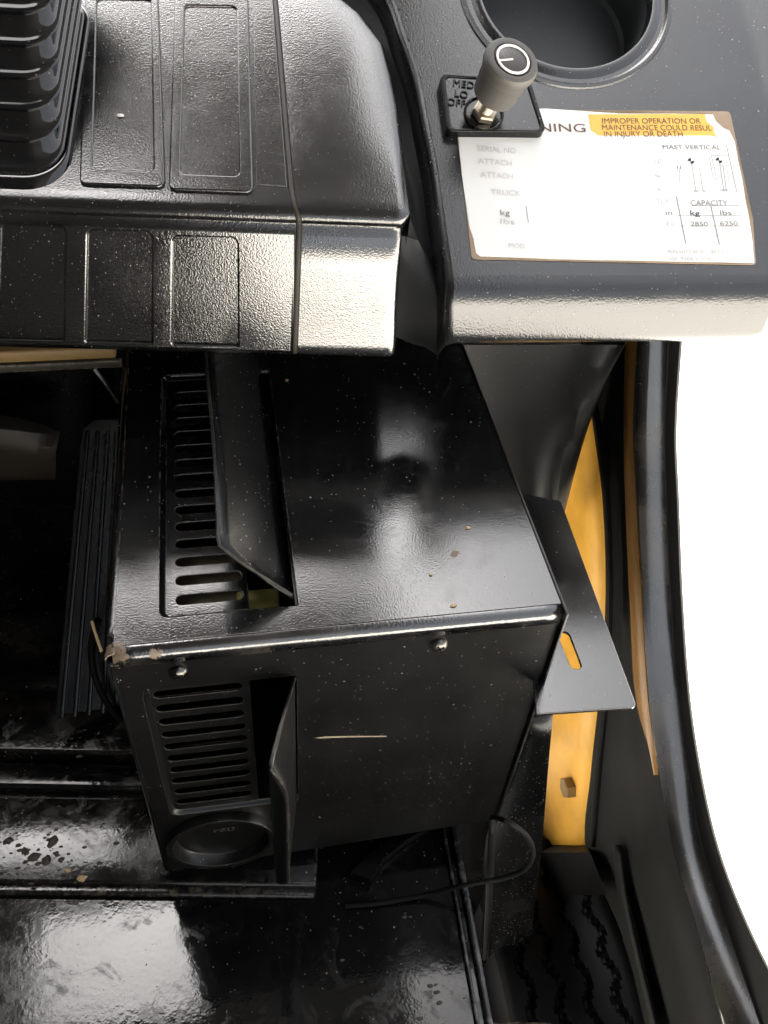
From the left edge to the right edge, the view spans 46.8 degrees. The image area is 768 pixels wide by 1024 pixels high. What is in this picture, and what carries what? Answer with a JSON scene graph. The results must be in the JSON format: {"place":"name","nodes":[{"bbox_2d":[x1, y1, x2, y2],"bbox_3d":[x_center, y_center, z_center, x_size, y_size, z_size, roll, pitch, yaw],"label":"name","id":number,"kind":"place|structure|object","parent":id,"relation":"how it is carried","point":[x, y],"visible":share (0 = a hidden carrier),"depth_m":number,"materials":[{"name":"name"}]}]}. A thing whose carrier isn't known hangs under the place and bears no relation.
{"place":"outdoors","nodes":[
{"label":"outdoors","id":0,"kind":"place"},
{"bbox_2d":[0,721,464,1019],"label":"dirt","id":1,"kind":"structure","parent":0,"point":[35,856],"depth_m":0.80,"materials":[{"name":"black soil"}]},
{"bbox_2d":[0,827,485,1023],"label":"floor plate","id":2,"kind":"object","parent":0,"point":[110,960],"depth_m":0.77,"materials":[{"name":"paint"}]},
{"bbox_2d":[0,504,135,763],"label":"toe board","id":3,"kind":"object","parent":2,"relation":"on","point":[35,544],"depth_m":0.93,"materials":[{"name":"paint"}]},
{"bbox_2d":[0,415,59,479],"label":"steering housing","id":4,"kind":"object","parent":3,"relation":"on","point":[28,449],"visible":1,"depth_m":0.90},
{"bbox_2d":[55,418,119,717],"bbox_3d":[-0.289,0.060,0.881,0.074,0.236,0.206,1,46,-4],"label":"accelerator pedal","id":5,"kind":"object","parent":3,"relation":"on","point":[86,601],"visible":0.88,"depth_m":0.87,"materials":[{"name":"rubber"}]},
{"bbox_2d":[87,617,123,721],"bbox_3d":[-0.266,0.160,0.850,0.024,0.143,0.039,-21,51,-24],"label":"hose","id":6,"kind":"object","parent":3,"relation":"on","point":[111,709],"visible":0.9,"depth_m":0.85,"materials":[{"name":"rubber"}]},
{"bbox_2d":[0,885,314,898],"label":"toe edge","id":7,"kind":"object","parent":2,"relation":"on","point":[139,891],"visible":1,"depth_m":0.79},
{"bbox_2d":[0,762,317,888],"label":"toe plate","id":8,"kind":"object","parent":2,"relation":"on","point":[134,855],"visible":0.46,"depth_m":0.81,"materials":[{"name":"paint"}]},
{"bbox_2d":[0,763,143,793],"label":"toe ridge","id":9,"kind":"structure","parent":8,"relation":"on","point":[68,778],"depth_m":0.84,"materials":[{"name":"paint"}]},
{"bbox_2d":[77,875,87,881],"bbox_3d":[-0.269,0.326,0.791,0.010,0.002,0.006,-4,46,-9],"label":"wood chip","id":10,"kind":"object","parent":8,"relation":"on","point":[81,878],"visible":1,"depth_m":0.79,"materials":[{"name":"beige wood"}]},
{"bbox_2d":[350,830,429,884],"bbox_3d":[0.006,0.318,0.833,0.087,0.012,0.018,-31,56,-30],"label":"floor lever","id":11,"kind":"object","parent":2,"relation":"on","point":[366,869],"visible":0.87,"depth_m":0.82,"materials":[{"name":"black metal"}]},
{"bbox_2d":[345,814,535,908],"bbox_3d":[0.049,0.299,0.765,0.163,0.146,0.026,-4,46,-9],"label":"loop cable","id":12,"kind":"object","parent":2,"relation":"on","point":[526,836],"visible":1,"depth_m":0.79,"materials":[{"name":"rubber"}]},
{"bbox_2d":[442,828,479,1023],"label":"floor trim","id":13,"kind":"structure","parent":2,"relation":"on","point":[471,988],"depth_m":0.79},
{"bbox_2d":[450,826,492,1023],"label":"floor trim","id":14,"kind":"structure","parent":2,"relation":"on","point":[475,944],"depth_m":0.79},
{"bbox_2d":[0,3,582,508],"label":"firewall","id":15,"kind":"object","parent":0,"point":[68,405],"depth_m":0.98,"materials":[{"name":"metal"}]},
{"bbox_2d":[0,347,121,372],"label":"crossbeam","id":16,"kind":"object","parent":15,"relation":"attached to","point":[26,357],"visible":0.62,"depth_m":0.74,"materials":[{"name":"yellow metal"}]},
{"bbox_2d":[92,368,119,403],"bbox_3d":[-0.249,-0.113,0.797,0.023,0.034,0.004,18,47,13],"label":"linkage rod","id":17,"kind":"object","parent":15,"relation":"attached to","point":[105,384],"visible":1,"depth_m":0.80,"materials":[{"name":"metal"}]},
{"bbox_2d":[0,0,767,356],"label":"dashboard","id":18,"kind":"object","parent":15,"relation":"attached to","point":[164,214],"visible":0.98,"depth_m":0.64,"materials":[{"name":"black plastic"}]},
{"bbox_2d":[0,0,89,188],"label":"rubber bellows","id":19,"kind":"object","parent":18,"relation":"on","point":[43,44],"visible":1,"depth_m":0.58,"materials":[{"name":"black rubber"}]},
{"bbox_2d":[439,38,544,137],"bbox_3d":[0.083,-0.305,0.638,0.074,0.070,0.074,-4,46,-9],"label":"heater switch","id":20,"kind":"object","parent":18,"relation":"attached to","point":[495,97],"visible":1,"depth_m":0.65,"materials":[{"name":"black plastic"},{"name":"grey plastic"},{"name":"brass-coloured metal"}]},
{"bbox_2d":[464,345,624,510],"bbox_3d":[0.146,-0.070,0.941,0.203,0.296,0.066,-4,46,-9],"label":"footwell cowl","id":21,"kind":"object","parent":18,"relation":"attached to","point":[541,401],"visible":0.77,"depth_m":0.89,"materials":[{"name":"black plastic"}]},
{"bbox_2d":[457,108,755,264],"bbox_3d":[0.167,-0.242,0.661,0.221,0.070,0.116,-4,46,-9],"label":"data plate","id":22,"kind":"object","parent":18,"relation":"on","point":[638,186],"visible":1,"depth_m":0.66,"materials":[{"name":"white paper"}]},
{"bbox_2d":[583,342,721,1023],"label":"door seal","id":23,"kind":"object","parent":15,"relation":"attached to","point":[628,844],"depth_m":0.95,"materials":[{"name":"rubber"}]},
{"bbox_2d":[633,341,767,1023],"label":"door pillar","id":24,"kind":"structure","parent":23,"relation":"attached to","point":[736,964],"depth_m":0.80,"materials":[{"name":"metal"}]},
{"bbox_2d":[624,342,657,774],"bbox_3d":[0.261,0.031,0.896,0.006,0.346,0.338,-4,46,-9],"label":"yellow pillar strip","id":25,"kind":"object","parent":24,"relation":"attached to","point":[638,663],"visible":0.93,"depth_m":0.91,"materials":[{"name":"paint"}]},
{"bbox_2d":[457,821,487,916],"bbox_3d":[0.041,0.435,1.032,0.165,0.455,0.005,-4,46,-9],"label":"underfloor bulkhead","id":26,"kind":"object","parent":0,"point":[472,838],"depth_m":0.98,"materials":[{"name":"metal"}]},
{"bbox_2d":[493,1022,551,1023],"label":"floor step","id":27,"kind":"object","parent":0,"point":[522,1023],"visible":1,"depth_m":0.76,"materials":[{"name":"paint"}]},
{"bbox_2d":[677,320,767,963],"bbox_3d":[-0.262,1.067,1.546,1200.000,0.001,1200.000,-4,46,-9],"label":"ground","id":28,"kind":"structure","parent":0,"point":[722,437],"depth_m":2.50,"materials":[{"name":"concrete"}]},
{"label":"wheel well","id":29,"kind":"structure","parent":0,"visible":0},
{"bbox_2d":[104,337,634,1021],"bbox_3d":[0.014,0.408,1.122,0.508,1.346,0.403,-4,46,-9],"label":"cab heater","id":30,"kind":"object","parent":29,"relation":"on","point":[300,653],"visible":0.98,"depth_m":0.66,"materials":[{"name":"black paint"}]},
{"bbox_2d":[90,621,102,651],"bbox_3d":[-0.204,0.088,0.631,0.010,0.002,0.028,-4,46,-9],"label":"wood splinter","id":31,"kind":"object","parent":30,"relation":"attached to","point":[96,636],"visible":1,"depth_m":0.63,"materials":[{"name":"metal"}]},
{"bbox_2d":[474,837,644,1023],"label":"wheel tyre","id":32,"kind":"object","parent":29,"relation":"in","point":[570,964],"visible":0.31,"depth_m":1.12,"materials":[{"name":"rubber"}]},
{"bbox_2d":[540,418,606,894],"bbox_3d":[0.225,0.251,1.339,0.044,0.998,0.712,-1,46,-6],"label":"yellow side panel","id":33,"kind":"object","parent":29,"relation":"on","point":[569,865],"visible":0.15,"depth_m":1.15,"materials":[{"name":"paint"}]},
{"bbox_2d":[585,845,627,953],"bbox_3d":[0.363,0.738,1.111,0.010,0.600,1.265,-4,46,-9],"label":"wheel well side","id":34,"kind":"object","parent":29,"relation":"on","point":[615,921],"depth_m":1.24,"materials":[{"name":"metal"}]}
]}

